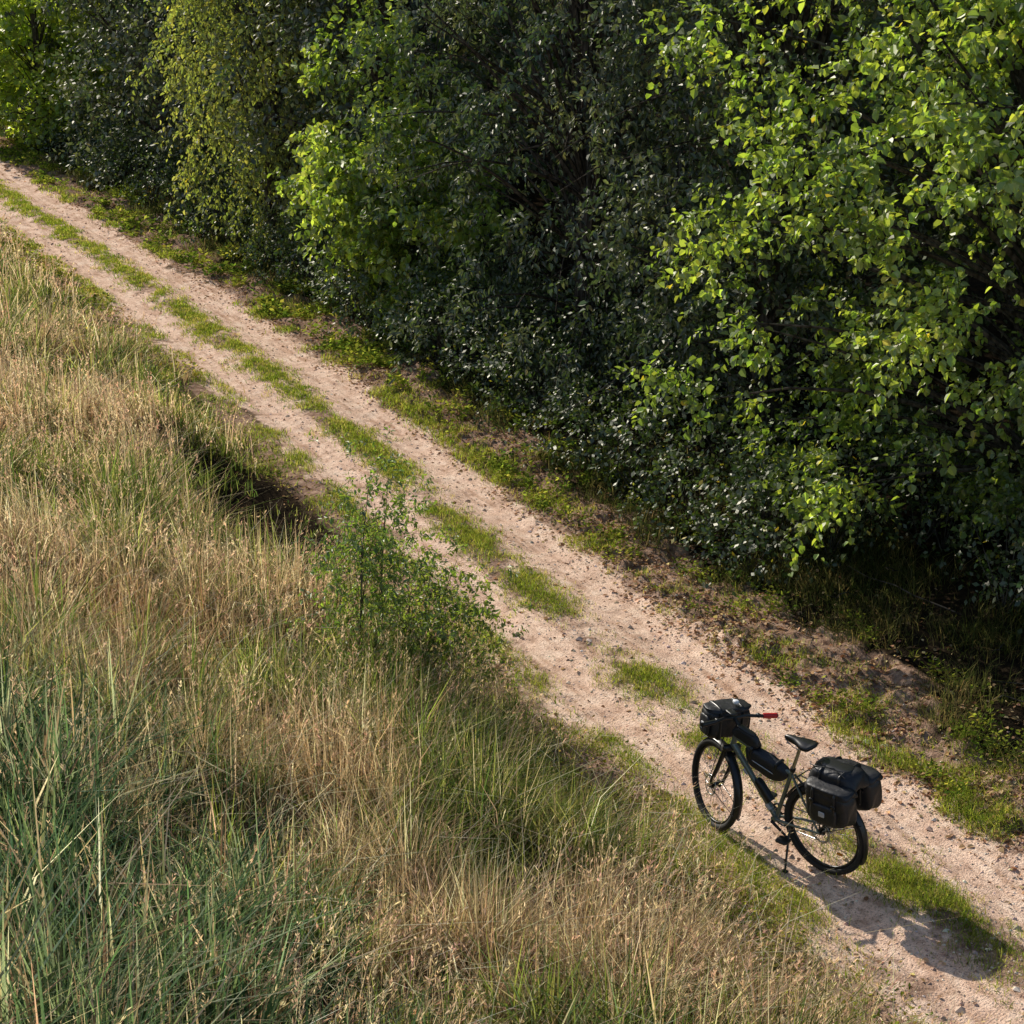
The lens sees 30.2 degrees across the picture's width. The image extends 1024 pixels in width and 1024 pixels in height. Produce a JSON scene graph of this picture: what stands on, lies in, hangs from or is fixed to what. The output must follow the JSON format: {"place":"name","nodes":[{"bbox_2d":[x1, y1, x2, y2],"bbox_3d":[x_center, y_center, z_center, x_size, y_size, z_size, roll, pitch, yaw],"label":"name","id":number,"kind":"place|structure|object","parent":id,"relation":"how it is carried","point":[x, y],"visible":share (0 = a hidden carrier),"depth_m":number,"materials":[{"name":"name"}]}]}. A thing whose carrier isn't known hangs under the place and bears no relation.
{"place":"outdoors","nodes":[
{"label":"outdoors","id":0,"kind":"place"},
{"bbox_2d":[0,0,1023,1023],"bbox_3d":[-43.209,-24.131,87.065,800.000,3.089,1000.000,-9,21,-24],"label":"ground","id":1,"kind":"structure","parent":0,"point":[861,915],"depth_m":17.94,"materials":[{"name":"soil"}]},
{"bbox_2d":[0,0,131,149],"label":"young maple tree","id":2,"kind":"object","parent":1,"relation":"on","point":[15,31],"visible":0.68,"depth_m":47.09,"materials":[{"name":"green plant"}]},
{"bbox_2d":[27,0,228,128],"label":"oak tree","id":3,"kind":"object","parent":1,"relation":"on","point":[54,43],"visible":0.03,"depth_m":47.56,"materials":[{"name":"green plant"}]},
{"bbox_2d":[29,0,251,188],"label":"oak tree","id":4,"kind":"object","parent":1,"relation":"on","point":[100,22],"visible":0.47,"depth_m":40.88,"materials":[{"name":"green plant"}]},
{"bbox_2d":[95,0,426,213],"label":"oak tree","id":5,"kind":"object","parent":1,"relation":"on","point":[152,87],"visible":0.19,"depth_m":37.67,"materials":[{"name":"green plant"}]},
{"bbox_2d":[121,0,423,261],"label":"birch tree","id":6,"kind":"object","parent":1,"relation":"on","point":[267,57],"visible":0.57,"depth_m":33.38,"materials":[{"name":"green plant"}]},
{"bbox_2d":[182,0,549,274],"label":"oak tree","id":7,"kind":"object","parent":1,"relation":"on","point":[310,35],"visible":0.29,"depth_m":31.26,"materials":[{"name":"green plant"}]},
{"bbox_2d":[283,422,459,682],"bbox_3d":[-1.166,0.499,15.019,1.294,2.400,1.296,-9,21,-24],"label":"sapling","id":8,"kind":"object","parent":1,"relation":"on","point":[364,552],"visible":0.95,"depth_m":14.90,"materials":[{"name":"green plant"}]},
{"bbox_2d":[267,0,531,340],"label":"hazel tree","id":9,"kind":"object","parent":1,"relation":"on","point":[370,235],"visible":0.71,"depth_m":27.90,"materials":[{"name":"green plant"}]},
{"bbox_2d":[312,515,536,701],"bbox_3d":[-0.712,0.948,15.664,1.622,1.753,1.823,13,23,33],"label":"bush","id":10,"kind":"object","parent":1,"relation":"on","point":[473,609],"visible":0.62,"depth_m":15.56,"materials":[{"name":"green plant"}]},
{"bbox_2d":[0,209,1004,1023],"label":"meadow grass","id":11,"kind":"structure","parent":1,"relation":"on","point":[76,815],"depth_m":12.03,"materials":[{"name":"beige plant"}]},
{"bbox_2d":[0,50,1023,740],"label":"undergrowth shrubs","id":12,"kind":"object","parent":1,"relation":"on","point":[550,400],"visible":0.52,"depth_m":22.33,"materials":[{"name":"green plant"}]},
{"bbox_2d":[0,103,1023,844],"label":"verge grass","id":13,"kind":"structure","parent":1,"relation":"on","point":[992,633],"depth_m":18.81,"materials":[{"name":"green plant"}]},
{"bbox_2d":[0,135,1023,799],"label":"verge weeds","id":14,"kind":"object","parent":1,"relation":"on","point":[268,301],"visible":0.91,"depth_m":24.52,"materials":[{"name":"green plant"}]},
{"bbox_2d":[0,0,1023,387],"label":"forest","id":15,"kind":"object","parent":1,"relation":"on","point":[836,34],"visible":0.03,"depth_m":31.28,"materials":[{"name":"green plant"}]},
{"bbox_2d":[1,130,1023,1014],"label":"fallen leaves","id":16,"kind":"object","parent":1,"relation":"on","point":[757,662],"visible":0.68,"depth_m":17.64,"materials":[{"name":"brown plant"}]},
{"bbox_2d":[328,0,832,424],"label":"willow tree","id":17,"kind":"object","parent":1,"relation":"on","point":[582,50],"visible":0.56,"depth_m":24.50,"materials":[{"name":"green plant"}]},
{"bbox_2d":[441,0,1022,462],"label":"oak tree","id":18,"kind":"object","parent":1,"relation":"on","point":[769,306],"visible":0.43,"depth_m":20.93,"materials":[{"name":"green plant"}]},
{"bbox_2d":[692,698,882,874],"bbox_3d":[1.863,1.978,13.693,1.687,1.045,0.583,18,31,42],"label":"bicycle","id":19,"kind":"object","parent":1,"relation":"on","point":[839,792],"visible":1,"depth_m":13.57,"materials":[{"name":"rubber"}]},
{"bbox_2d":[612,0,1023,576],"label":"maple tree","id":20,"kind":"object","parent":1,"relation":"on","point":[973,142],"visible":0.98,"depth_m":17.49,"materials":[{"name":"green plant"}]},
{"bbox_2d":[0,178,1023,1023],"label":"path median grass","id":21,"kind":"structure","parent":0,"point":[140,276],"depth_m":18.08,"materials":[{"name":"green plant"}]}
]}

